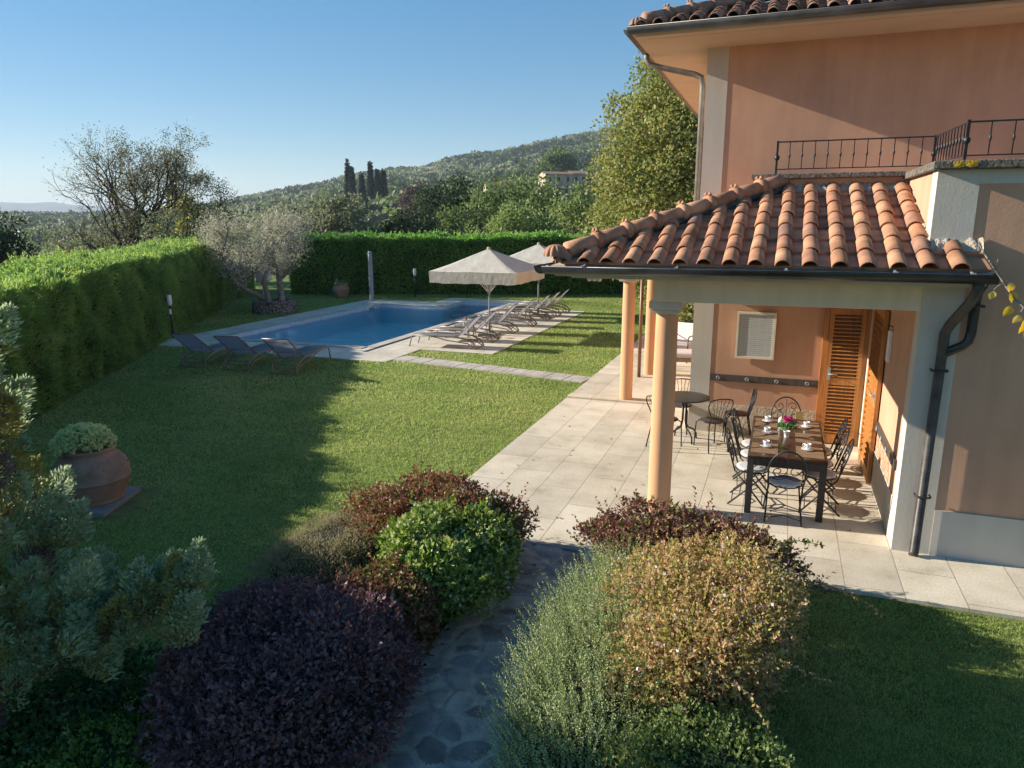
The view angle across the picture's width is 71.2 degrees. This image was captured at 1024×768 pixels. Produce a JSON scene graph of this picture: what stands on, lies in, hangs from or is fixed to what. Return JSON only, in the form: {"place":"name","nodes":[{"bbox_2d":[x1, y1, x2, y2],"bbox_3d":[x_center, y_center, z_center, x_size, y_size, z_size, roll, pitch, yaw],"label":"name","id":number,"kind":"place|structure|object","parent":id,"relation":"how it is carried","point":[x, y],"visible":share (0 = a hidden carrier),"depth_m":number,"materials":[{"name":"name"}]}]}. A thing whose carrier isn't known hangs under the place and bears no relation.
{"place":"outdoors","nodes":[
{"label":"outdoors","id":0,"kind":"place"},
{"bbox_2d":[0,132,613,226],"bbox_3d":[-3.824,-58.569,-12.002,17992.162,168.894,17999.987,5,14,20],"label":"hills","id":1,"kind":"structure","parent":0,"point":[37,207],"depth_m":4692.36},
{"bbox_2d":[0,211,44,264],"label":"dark tree","id":2,"kind":"object","parent":1,"relation":"on","point":[6,234],"visible":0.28,"depth_m":37.42,"materials":[{"name":"green plant"}]},
{"bbox_2d":[7,212,161,262],"bbox_3d":[-20.367,-4.962,35.240,7.343,7.123,7.944,5,14,20],"label":"olive grey shrub","id":3,"kind":"object","parent":1,"relation":"on","point":[70,245],"visible":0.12,"depth_m":33.45,"materials":[{"name":"green plant"}]},
{"bbox_2d":[41,119,258,252],"bbox_3d":[-17.852,-7.083,35.601,9.236,11.464,10.584,-9,16,-35],"label":"sparse tree","id":4,"kind":"object","parent":1,"relation":"on","point":[168,191],"visible":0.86,"depth_m":34.02,"materials":[{"name":"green plant"}]},
{"bbox_2d":[130,204,203,246],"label":"olive grey shrub","id":5,"kind":"object","parent":1,"relation":"on","point":[165,222],"visible":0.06,"depth_m":31.35,"materials":[{"name":"green plant"}]},
{"bbox_2d":[0,179,333,251],"bbox_3d":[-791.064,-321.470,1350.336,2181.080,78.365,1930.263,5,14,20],"label":"valley woods","id":6,"kind":"object","parent":1,"relation":"on","point":[269,197],"visible":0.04,"depth_m":552.71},
{"bbox_2d":[141,191,220,240],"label":"yellow tree","id":7,"kind":"object","parent":1,"relation":"on","point":[181,225],"visible":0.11,"depth_m":40.60,"materials":[{"name":"green plant"}]},
{"bbox_2d":[247,198,334,274],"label":"olive grey tree","id":8,"kind":"object","parent":1,"relation":"on","point":[283,208],"visible":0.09,"depth_m":58.53,"materials":[{"name":"green plant"}]},
{"bbox_2d":[294,191,384,239],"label":"olive grey tree","id":9,"kind":"object","parent":1,"relation":"on","point":[345,218],"visible":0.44,"depth_m":55.70,"materials":[{"name":"green plant"}]},
{"bbox_2d":[344,158,349,198],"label":"cypress","id":10,"kind":"object","parent":1,"relation":"on","point":[346,180],"visible":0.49,"depth_m":271.76,"materials":[{"name":"green plant"}]},
{"bbox_2d":[0,124,697,257],"bbox_3d":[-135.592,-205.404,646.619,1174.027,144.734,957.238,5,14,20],"label":"hillside forest","id":11,"kind":"object","parent":1,"relation":"on","point":[510,160],"visible":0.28,"depth_m":618.20,"materials":[{"name":"plant"}]},
{"bbox_2d":[348,166,356,205],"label":"cypress","id":12,"kind":"object","parent":1,"relation":"on","point":[352,183],"visible":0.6,"depth_m":268.03,"materials":[{"name":"green plant"}]},
{"bbox_2d":[357,171,366,203],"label":"cypress","id":13,"kind":"object","parent":1,"relation":"on","point":[362,186],"visible":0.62,"depth_m":275.88,"materials":[{"name":"green plant"}]},
{"bbox_2d":[366,161,373,198],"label":"cypress","id":14,"kind":"object","parent":1,"relation":"on","point":[370,182],"visible":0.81,"depth_m":273.78,"materials":[{"name":"green plant"}]},
{"bbox_2d":[373,168,380,198],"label":"cypress","id":15,"kind":"object","parent":1,"relation":"on","point":[376,182],"visible":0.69,"depth_m":272.44,"materials":[{"name":"green plant"}]},
{"bbox_2d":[379,169,388,197],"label":"cypress","id":16,"kind":"object","parent":1,"relation":"on","point":[383,188],"visible":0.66,"depth_m":269.98,"materials":[{"name":"green plant"}]},
{"bbox_2d":[379,207,436,235],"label":"dark tree","id":17,"kind":"object","parent":1,"relation":"on","point":[415,225],"visible":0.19,"depth_m":57.77,"materials":[{"name":"green plant"}]},
{"bbox_2d":[394,181,428,215],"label":"purple tree","id":18,"kind":"object","parent":1,"relation":"on","point":[410,190],"visible":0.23,"depth_m":103.92,"materials":[{"name":"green plant"}]},
{"bbox_2d":[404,171,483,240],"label":"dark tree","id":19,"kind":"object","parent":1,"relation":"on","point":[431,200],"visible":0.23,"depth_m":66.43,"materials":[{"name":"green plant"}]},
{"bbox_2d":[248,188,664,274],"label":"woodland","id":20,"kind":"object","parent":1,"relation":"on","point":[383,215],"visible":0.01,"depth_m":198.01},
{"bbox_2d":[436,202,495,236],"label":"round tree","id":21,"kind":"object","parent":1,"relation":"on","point":[448,223],"visible":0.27,"depth_m":58.39,"materials":[{"name":"green plant"}]},
{"bbox_2d":[483,179,514,205],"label":"farmhouse","id":22,"kind":"object","parent":1,"relation":"on","point":[503,181],"visible":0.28,"depth_m":250.55,"materials":[{"name":"stone"}]},
{"bbox_2d":[459,199,569,239],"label":"round tree","id":23,"kind":"object","parent":1,"relation":"on","point":[511,217],"visible":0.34,"depth_m":48.25,"materials":[{"name":"green plant"}]},
{"bbox_2d":[457,170,595,235],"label":"round tree","id":24,"kind":"object","parent":1,"relation":"on","point":[535,198],"visible":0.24,"depth_m":59.83,"materials":[{"name":"green plant"}]},
{"bbox_2d":[534,144,582,172],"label":"round tree","id":25,"kind":"object","parent":1,"relation":"on","point":[557,160],"visible":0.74,"depth_m":308.22,"materials":[{"name":"green plant"}]},
{"bbox_2d":[537,171,588,208],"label":"stone farmhouse","id":26,"kind":"object","parent":1,"relation":"on","point":[568,178],"visible":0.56,"depth_m":237.42,"materials":[{"name":"stone"}]},
{"bbox_2d":[543,181,610,236],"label":"pale tree","id":27,"kind":"object","parent":1,"relation":"on","point":[577,202],"visible":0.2,"depth_m":52.44,"materials":[{"name":"green plant"}]},
{"bbox_2d":[0,0,769,209],"label":"sky","id":28,"kind":"structure","parent":0,"point":[284,92],"materials":[{"name":"blue"}]},
{"bbox_2d":[330,541,601,767],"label":"stone path","id":29,"kind":"structure","parent":0,"point":[442,727],"depth_m":5.64,"materials":[{"name":"stone"}]},
{"bbox_2d":[392,356,590,382],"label":"paver path","id":30,"kind":"structure","parent":0,"point":[510,370],"depth_m":17.28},
{"bbox_2d":[0,275,1023,767],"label":"lawn","id":31,"kind":"structure","parent":0,"point":[144,497],"depth_m":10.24,"materials":[{"name":"plant"}]},
{"bbox_2d":[0,639,165,767],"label":"ground cover","id":32,"kind":"object","parent":31,"relation":"on","point":[62,696],"visible":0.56,"depth_m":4.97,"materials":[{"name":"green plant"}]},
{"bbox_2d":[36,487,141,517],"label":"stone slab","id":33,"kind":"structure","parent":31,"relation":"on","point":[102,511],"depth_m":8.99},
{"bbox_2d":[48,422,131,507],"bbox_3d":[-5.353,0.976,9.074,0.903,1.016,0.903,5,14,20],"label":"terracotta pot","id":34,"kind":"object","parent":33,"relation":"on","point":[96,459],"visible":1,"depth_m":8.83,"materials":[{"name":"brown ceramic"}]},
{"bbox_2d":[18,687,186,767],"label":"bedding plant","id":35,"kind":"object","parent":31,"relation":"on","point":[111,745],"visible":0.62,"depth_m":4.52,"materials":[{"name":"green plant"}]},
{"bbox_2d":[0,301,220,734],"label":"conifer","id":36,"kind":"object","parent":31,"relation":"on","point":[89,616],"visible":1,"depth_m":4.45,"materials":[{"name":"green plant"}]},
{"bbox_2d":[0,231,255,434],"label":"clipped hedge","id":37,"kind":"object","parent":31,"relation":"on","point":[87,316],"visible":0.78,"depth_m":16.95,"materials":[{"name":"green plant"}]},
{"bbox_2d":[166,295,173,337],"bbox_3d":[-10.540,-2.084,22.091,0.150,1.346,0.155,5,14,20],"label":"garden lamp","id":38,"kind":"object","parent":31,"relation":"on","point":[169,300],"visible":0.95,"depth_m":21.98,"materials":[{"name":"black metal"}]},
{"bbox_2d":[170,333,246,368],"bbox_3d":[-7.696,-1.014,18.332,0.662,0.905,2.327,2,13,11],"label":"sun lounger","id":39,"kind":"object","parent":31,"relation":"on","point":[192,342],"visible":0.84,"depth_m":17.66,"materials":[{"name":"fabric"}]},
{"bbox_2d":[213,335,271,370],"bbox_3d":[-6.529,-0.946,18.021,0.662,0.905,2.327,2,13,10],"label":"sun lounger","id":40,"kind":"object","parent":31,"relation":"on","point":[234,345],"visible":0.9,"depth_m":17.35,"materials":[{"name":"fabric"}]},
{"bbox_2d":[251,269,271,294],"bbox_3d":[-10.170,-3.881,29.195,0.649,1.658,0.531,10,16,37],"label":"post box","id":41,"kind":"object","parent":31,"relation":"on","point":[258,278],"visible":0.28,"depth_m":29.01,"materials":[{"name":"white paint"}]},
{"bbox_2d":[252,298,297,314],"bbox_3d":[-9.425,-3.112,28.388,1.738,0.515,1.744,5,14,20],"label":"stone planter","id":42,"kind":"object","parent":31,"relation":"on","point":[274,306],"visible":0.9,"depth_m":27.72,"materials":[{"name":"stone"}]},
{"bbox_2d":[186,196,323,307],"bbox_3d":[-10.056,-5.041,27.922,6.075,4.475,4.770,12,18,43],"label":"olive tree","id":43,"kind":"object","parent":42,"relation":"in","point":[275,235],"visible":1,"depth_m":27.36,"materials":[{"name":"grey plant"}]},
{"bbox_2d":[262,338,330,374],"bbox_3d":[-5.251,-0.854,17.607,0.662,0.905,2.327,2,13,9],"label":"sun lounger","id":44,"kind":"object","parent":31,"relation":"on","point":[286,348],"visible":1,"depth_m":16.94,"materials":[{"name":"beige metal"}]},
{"bbox_2d":[191,555,459,767],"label":"flower bed","id":45,"kind":"object","parent":31,"relation":"on","point":[442,625],"visible":0.06,"depth_m":6.33,"materials":[{"name":"soil"}]},
{"bbox_2d":[124,565,452,767],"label":"purple barberry","id":46,"kind":"object","parent":45,"relation":"on","point":[275,674],"visible":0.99,"depth_m":4.60,"materials":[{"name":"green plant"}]},
{"bbox_2d":[242,501,383,589],"bbox_3d":[-1.855,1.558,7.418,1.330,0.793,2.296,5,14,20],"label":"heather","id":47,"kind":"object","parent":45,"relation":"on","point":[330,545],"visible":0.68,"depth_m":7.00,"materials":[{"name":"green plant"}]},
{"bbox_2d":[324,547,452,658],"bbox_3d":[-1.116,1.838,5.868,1.124,0.931,1.045,5,14,20],"label":"bronze shrub","id":48,"kind":"object","parent":45,"relation":"on","point":[419,613],"visible":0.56,"depth_m":5.76,"materials":[{"name":"red plant"}]},
{"bbox_2d":[337,461,539,554],"bbox_3d":[-0.856,1.375,7.582,2.271,1.073,1.424,5,14,20],"label":"red tipped bush","id":49,"kind":"object","parent":45,"relation":"on","point":[390,501],"visible":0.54,"depth_m":7.55,"materials":[{"name":"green plant"}]},
{"bbox_2d":[365,490,532,622],"bbox_3d":[-0.627,1.591,6.621,1.490,1.076,1.666,5,14,20],"label":"variegated bush","id":50,"kind":"object","parent":45,"relation":"on","point":[457,558],"visible":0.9,"depth_m":6.36,"materials":[{"name":"green plant"}]},
{"bbox_2d":[441,491,529,568],"bbox_3d":[-0.345,1.519,7.419,1.076,0.857,1.370,5,14,20],"label":"shrub","id":51,"kind":"object","parent":45,"relation":"on","point":[500,511],"visible":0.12,"depth_m":7.26,"materials":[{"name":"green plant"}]},
{"bbox_2d":[332,278,349,297],"bbox_3d":[-8.062,-4.556,33.662,0.816,0.971,0.816,5,14,20],"label":"terracotta urn","id":52,"kind":"object","parent":31,"relation":"on","point":[340,289],"visible":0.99,"depth_m":33.42,"materials":[{"name":"brown ceramic"}]},
{"bbox_2d":[157,298,584,362],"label":"pool deck","id":53,"kind":"structure","parent":31,"relation":"on","point":[403,348],"depth_m":22.01,"materials":[{"name":"stone"}]},
{"bbox_2d":[214,301,515,348],"bbox_3d":[-4.564,-2.470,26.568,5.800,0.024,12.200,5,14,20],"label":"pool rim","id":54,"kind":"object","parent":53,"relation":"on","point":[361,347],"visible":0.84,"depth_m":24.53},
{"bbox_2d":[231,302,504,345],"bbox_3d":[-4.562,-2.078,26.657,5.200,0.787,11.600,5,14,20],"label":"pool basin","id":55,"kind":"object","parent":53,"relation":"in","point":[339,335],"visible":0.3,"depth_m":28.48,"materials":[{"name":"tile"}]},
{"bbox_2d":[245,305,497,345],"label":"pool water","id":56,"kind":"structure","parent":55,"relation":"in","point":[407,317],"depth_m":26.27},
{"bbox_2d":[367,251,375,300],"bbox_3d":[-6.340,-4.837,32.024,0.340,2.206,0.415,5,14,20],"label":"solar shower","id":57,"kind":"object","parent":53,"relation":"on","point":[370,272],"visible":1,"depth_m":31.99,"materials":[{"name":"grey metal"}]},
{"bbox_2d":[363,310,494,351],"bbox_3d":[-2.252,-1.977,24.404,0.120,0.005,10.350,5,14,20],"label":"drain slot","id":58,"kind":"object","parent":53,"relation":"on","point":[409,337],"visible":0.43,"depth_m":21.30,"materials":[{"name":"black metal"}]},
{"bbox_2d":[409,315,483,349],"bbox_3d":[-1.865,-1.522,20.384,2.072,0.915,0.662,4,13,16],"label":"sun lounger","id":59,"kind":"object","parent":53,"relation":"on","point":[451,334],"visible":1,"depth_m":20.30,"materials":[{"name":"beige metal"}]},
{"bbox_2d":[428,310,499,342],"bbox_3d":[-1.438,-1.764,21.440,2.072,0.915,0.662,3,13,14],"label":"sun lounger","id":60,"kind":"object","parent":53,"relation":"on","point":[457,328],"visible":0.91,"depth_m":21.34,"materials":[{"name":"beige metal"}]},
{"bbox_2d":[429,247,544,336],"bbox_3d":[-0.712,-2.877,22.215,2.747,2.730,2.747,5,14,20],"label":"pool umbrella","id":61,"kind":"object","parent":53,"relation":"on","point":[488,266],"visible":0.98,"depth_m":21.16,"materials":[{"name":"fabric"}]},
{"bbox_2d":[454,303,519,333],"bbox_3d":[-0.835,-2.141,23.081,2.072,0.915,0.662,3,13,15],"label":"sun lounger","id":62,"kind":"object","parent":53,"relation":"on","point":[493,321],"visible":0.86,"depth_m":22.92,"materials":[{"name":"beige metal"}]},
{"bbox_2d":[475,299,536,326],"bbox_3d":[-0.194,-2.474,24.528,2.072,0.915,0.662,3,13,13],"label":"sun lounger","id":63,"kind":"object","parent":53,"relation":"on","point":[498,315],"visible":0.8,"depth_m":24.43,"materials":[{"name":"beige metal"}]},
{"bbox_2d":[492,294,551,320],"bbox_3d":[0.364,-2.787,25.890,2.072,0.915,0.662,3,13,15],"label":"sun lounger","id":64,"kind":"object","parent":53,"relation":"on","point":[515,310],"visible":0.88,"depth_m":25.79,"materials":[{"name":"beige metal"}]},
{"bbox_2d":[510,242,552,317],"bbox_3d":[0.980,-3.870,26.540,2.747,2.730,2.747,5,14,20],"label":"pool umbrella","id":65,"kind":"object","parent":53,"relation":"on","point":[533,255],"visible":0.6,"depth_m":25.71,"materials":[{"name":"fabric"}]},
{"bbox_2d":[505,291,561,316],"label":"sun lounger","id":66,"kind":"object","parent":53,"relation":"on","point":[547,303],"visible":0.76,"depth_m":26.86,"materials":[{"name":"beige metal"}]},
{"bbox_2d":[518,288,569,312],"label":"sun lounger","id":67,"kind":"object","parent":53,"relation":"on","point":[544,303],"visible":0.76,"depth_m":27.94,"materials":[{"name":"beige metal"}]},
{"bbox_2d":[287,227,647,294],"bbox_3d":[0.387,-6.099,35.442,22.884,3.359,2.011,0,13,1],"label":"laurel hedge","id":68,"kind":"object","parent":31,"relation":"on","point":[398,258],"visible":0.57,"depth_m":34.96,"materials":[{"name":"green plant"}]},
{"bbox_2d":[526,539,604,552],"bbox_3d":[0.624,1.860,7.865,1.000,0.144,0.085,5,14,20],"label":"path step","id":69,"kind":"object","parent":31,"relation":"on","point":[564,547],"visible":0.23,"depth_m":7.86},
{"bbox_2d":[114,372,1023,760],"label":"fallen leaves","id":70,"kind":"object","parent":31,"relation":"on","point":[786,592],"visible":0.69,"depth_m":5.88,"materials":[{"name":"brown plant"}]},
{"bbox_2d":[513,599,758,765],"bbox_3d":[0.837,2.572,4.935,1.600,0.180,5.520,5,14,20],"label":"flower bed","id":71,"kind":"object","parent":31,"relation":"on","point":[752,725],"depth_m":5.13,"materials":[{"name":"plant"}]},
{"bbox_2d":[471,521,696,767],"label":"rosemary","id":72,"kind":"object","parent":71,"relation":"on","point":[565,721],"visible":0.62,"depth_m":4.70,"materials":[{"name":"green plant"}]},
{"bbox_2d":[590,686,803,767],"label":"laurel shrub","id":73,"kind":"object","parent":71,"relation":"on","point":[688,741],"visible":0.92,"depth_m":4.15,"materials":[{"name":"green plant"}]},
{"bbox_2d":[566,486,841,599],"bbox_3d":[1.729,1.489,6.706,2.512,1.224,1.309,5,14,20],"label":"berry bush","id":74,"kind":"object","parent":71,"relation":"on","point":[681,522],"visible":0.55,"depth_m":6.64,"materials":[{"name":"red plant"}]},
{"bbox_2d":[577,523,882,732],"bbox_3d":[1.649,1.781,5.357,2.177,1.258,2.451,5,14,20],"label":"abelia","id":75,"kind":"object","parent":71,"relation":"on","point":[733,632],"visible":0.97,"depth_m":4.92,"materials":[{"name":"yellow plant"}]},
{"bbox_2d":[575,51,703,309],"bbox_3d":[6.529,-8.247,28.351,7.332,11.794,7.583,-7,15,-28],"label":"broadleaf tree","id":76,"kind":"object","parent":31,"relation":"on","point":[661,118],"visible":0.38,"depth_m":26.73,"materials":[{"name":"green plant"}]},
{"bbox_2d":[678,303,693,322],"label":"green shrub","id":77,"kind":"object","parent":31,"relation":"on","point":[686,309],"visible":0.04,"depth_m":23.75,"materials":[{"name":"green plant"}]},
{"bbox_2d":[533,0,1023,567],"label":"villa","id":78,"kind":"object","parent":31,"relation":"on","point":[859,184],"visible":1,"depth_m":8.63,"materials":[{"name":"orange paint"}]},
{"bbox_2d":[734,311,776,359],"bbox_3d":[3.924,-0.778,11.523,0.600,0.760,0.035,5,14,20],"label":"window","id":79,"kind":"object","parent":78,"relation":"attached to","point":[755,336],"visible":1,"depth_m":11.52,"materials":[{"name":"wood"}]},
{"bbox_2d":[821,308,867,444],"bbox_3d":[5.149,-0.104,11.139,0.500,2.170,0.116,5,14,20],"label":"door","id":80,"kind":"structure","parent":78,"relation":"in","point":[847,329],"depth_m":11.14,"materials":[{"name":"brown wood"}]},
{"bbox_2d":[858,309,889,484],"bbox_3d":[4.954,0.100,9.890,0.116,2.330,1.100,5,14,20],"label":"door","id":81,"kind":"structure","parent":78,"relation":"in","point":[881,317],"depth_m":9.71,"materials":[{"name":"brown wood"}]},
{"bbox_2d":[885,325,892,362],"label":"wall lamp","id":82,"kind":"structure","parent":78,"relation":"attached to","point":[889,346],"depth_m":8.86,"materials":[{"name":"white paint"}]},
{"bbox_2d":[979,245,1023,336],"bbox_3d":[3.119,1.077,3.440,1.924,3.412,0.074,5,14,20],"label":"young tree","id":83,"kind":"object","parent":31,"relation":"on","point":[1013,297],"visible":1,"depth_m":3.38,"materials":[{"name":"yellow plant"}]},
{"bbox_2d":[460,334,1023,620],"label":"patio","id":84,"kind":"structure","parent":0,"point":[561,477],"depth_m":9.39,"materials":[{"name":"stone"}]},
{"bbox_2d":[567,393,651,404],"bbox_3d":[2.363,0.325,14.170,2.560,0.033,0.300,5,14,20],"label":"terrace step","id":85,"kind":"object","parent":84,"relation":"on","point":[604,398],"visible":0.64,"depth_m":14.26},
{"bbox_2d":[645,395,681,446],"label":"bistro chair","id":86,"kind":"object","parent":84,"relation":"on","point":[675,419],"visible":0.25,"depth_m":11.26,"materials":[{"name":"metal"}]},
{"bbox_2d":[674,378,691,434],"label":"bistro chair","id":87,"kind":"object","parent":84,"relation":"on","point":[678,405],"visible":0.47,"depth_m":12.14,"materials":[{"name":"metal"}]},
{"bbox_2d":[677,349,691,361],"bbox_3d":[4.207,-0.580,17.199,0.720,0.440,0.640,3,13,12],"label":"lounge seat","id":88,"kind":"object","parent":84,"relation":"on","point":[683,355],"visible":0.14,"depth_m":16.92,"materials":[{"name":"fabric"}]},
{"bbox_2d":[677,322,692,362],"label":"director chair","id":89,"kind":"object","parent":84,"relation":"on","point":[685,331],"visible":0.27,"depth_m":18.30,"materials":[{"name":"white fabric"}]},
{"bbox_2d":[673,391,709,443],"bbox_3d":[2.792,0.555,11.596,0.770,0.736,0.770,5,14,20],"label":"bistro table","id":90,"kind":"object","parent":84,"relation":"on","point":[685,397],"visible":0.78,"depth_m":11.53,"materials":[{"name":"metal"}]},
{"bbox_2d":[693,399,733,453],"bbox_3d":[3.129,0.595,11.140,0.426,0.861,0.467,-3,13,-14],"label":"bistro chair","id":91,"kind":"object","parent":84,"relation":"on","point":[713,420],"visible":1,"depth_m":11.00,"materials":[{"name":"metal"}]},
{"bbox_2d":[722,388,756,442],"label":"bistro chair","id":92,"kind":"object","parent":84,"relation":"on","point":[741,413],"visible":0.86,"depth_m":11.51,"materials":[{"name":"brown metal"}]},
{"bbox_2d":[726,428,767,508],"bbox_3d":[2.961,1.032,9.037,0.548,0.936,0.439,5,14,21],"label":"iron chair","id":93,"kind":"object","parent":84,"relation":"on","point":[742,465],"visible":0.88,"depth_m":8.95,"materials":[{"name":"metal"}]},
{"bbox_2d":[731,417,768,492],"bbox_3d":[3.170,0.919,9.528,0.548,0.936,0.439,4,13,16],"label":"iron chair","id":94,"kind":"object","parent":84,"relation":"on","point":[744,452],"visible":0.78,"depth_m":9.46,"materials":[{"name":"metal"}]},
{"bbox_2d":[732,408,769,481],"bbox_3d":[3.324,0.820,9.959,0.548,0.936,0.439,6,14,25],"label":"iron chair","id":95,"kind":"object","parent":84,"relation":"on","point":[745,442],"visible":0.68,"depth_m":9.97,"materials":[{"name":"metal"}]},
{"bbox_2d":[762,451,806,526],"bbox_3d":[3.230,1.163,8.460,0.439,0.936,0.548,4,13,17],"label":"iron chair","id":96,"kind":"object","parent":84,"relation":"on","point":[785,481],"visible":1,"depth_m":8.38,"materials":[{"name":"metal"}]},
{"bbox_2d":[770,396,800,416],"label":"iron chair","id":97,"kind":"object","parent":84,"relation":"on","point":[783,406],"visible":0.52,"depth_m":10.63,"materials":[{"name":"metal"}]},
{"bbox_2d":[744,415,827,522],"bbox_3d":[3.586,1.050,9.404,0.895,0.742,1.920,5,14,20],"label":"dining table","id":98,"kind":"object","parent":84,"relation":"on","point":[790,443],"visible":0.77,"depth_m":8.62,"materials":[{"name":"wood"}]},
{"bbox_2d":[751,442,777,453],"bbox_3d":[3.130,0.792,8.861,0.310,0.004,0.430,5,14,20],"label":"placemat","id":99,"kind":"object","parent":98,"relation":"on","point":[758,448],"visible":0.79,"depth_m":8.83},
{"bbox_2d":[753,429,777,439],"bbox_3d":[3.343,0.664,9.419,0.310,0.004,0.430,5,14,20],"label":"placemat","id":100,"kind":"object","parent":98,"relation":"on","point":[758,433],"visible":0.93,"depth_m":9.36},
{"bbox_2d":[755,418,777,427],"bbox_3d":[3.548,0.540,9.958,0.310,0.004,0.430,5,14,20],"label":"placemat","id":101,"kind":"object","parent":98,"relation":"on","point":[761,423],"visible":0.79,"depth_m":9.91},
{"bbox_2d":[777,416,797,437],"bbox_3d":[3.574,0.543,9.266,0.262,0.307,0.268,5,14,20],"label":"cyclamen pot","id":102,"kind":"object","parent":98,"relation":"on","point":[788,422],"visible":1,"depth_m":9.24,"materials":[{"name":"ceramic"}]},
{"bbox_2d":[795,421,819,431],"bbox_3d":[4.036,0.579,9.781,0.310,0.004,0.430,5,14,20],"label":"placemat","id":103,"kind":"object","parent":98,"relation":"on","point":[815,427],"visible":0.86,"depth_m":9.72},
{"bbox_2d":[795,433,821,444],"bbox_3d":[3.830,0.703,9.242,0.310,0.004,0.430,5,14,20],"label":"placemat","id":104,"kind":"object","parent":98,"relation":"on","point":[808,438],"visible":0.93,"depth_m":9.23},
{"bbox_2d":[796,446,824,458],"bbox_3d":[3.618,0.831,8.685,0.310,0.004,0.430,5,14,20],"label":"placemat","id":105,"kind":"object","parent":98,"relation":"on","point":[817,453],"visible":0.93,"depth_m":8.64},
{"bbox_2d":[797,427,849,496],"bbox_3d":[3.993,0.993,9.195,0.548,0.936,0.439,4,13,17],"label":"iron chair","id":106,"kind":"object","parent":84,"relation":"on","point":[830,463],"visible":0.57,"depth_m":9.09,"materials":[{"name":"metal"}]},
{"bbox_2d":[799,418,847,489],"bbox_3d":[4.185,0.890,9.643,0.548,0.936,0.439,5,14,20],"label":"iron chair","id":107,"kind":"object","parent":84,"relation":"on","point":[837,437],"visible":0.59,"depth_m":9.55,"materials":[{"name":"metal"}]},
{"bbox_2d":[801,438,854,516],"bbox_3d":[3.850,1.092,8.764,0.548,0.936,0.439,5,14,22],"label":"iron chair","id":108,"kind":"object","parent":84,"relation":"on","point":[831,474],"visible":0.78,"depth_m":8.68,"materials":[{"name":"metal"}]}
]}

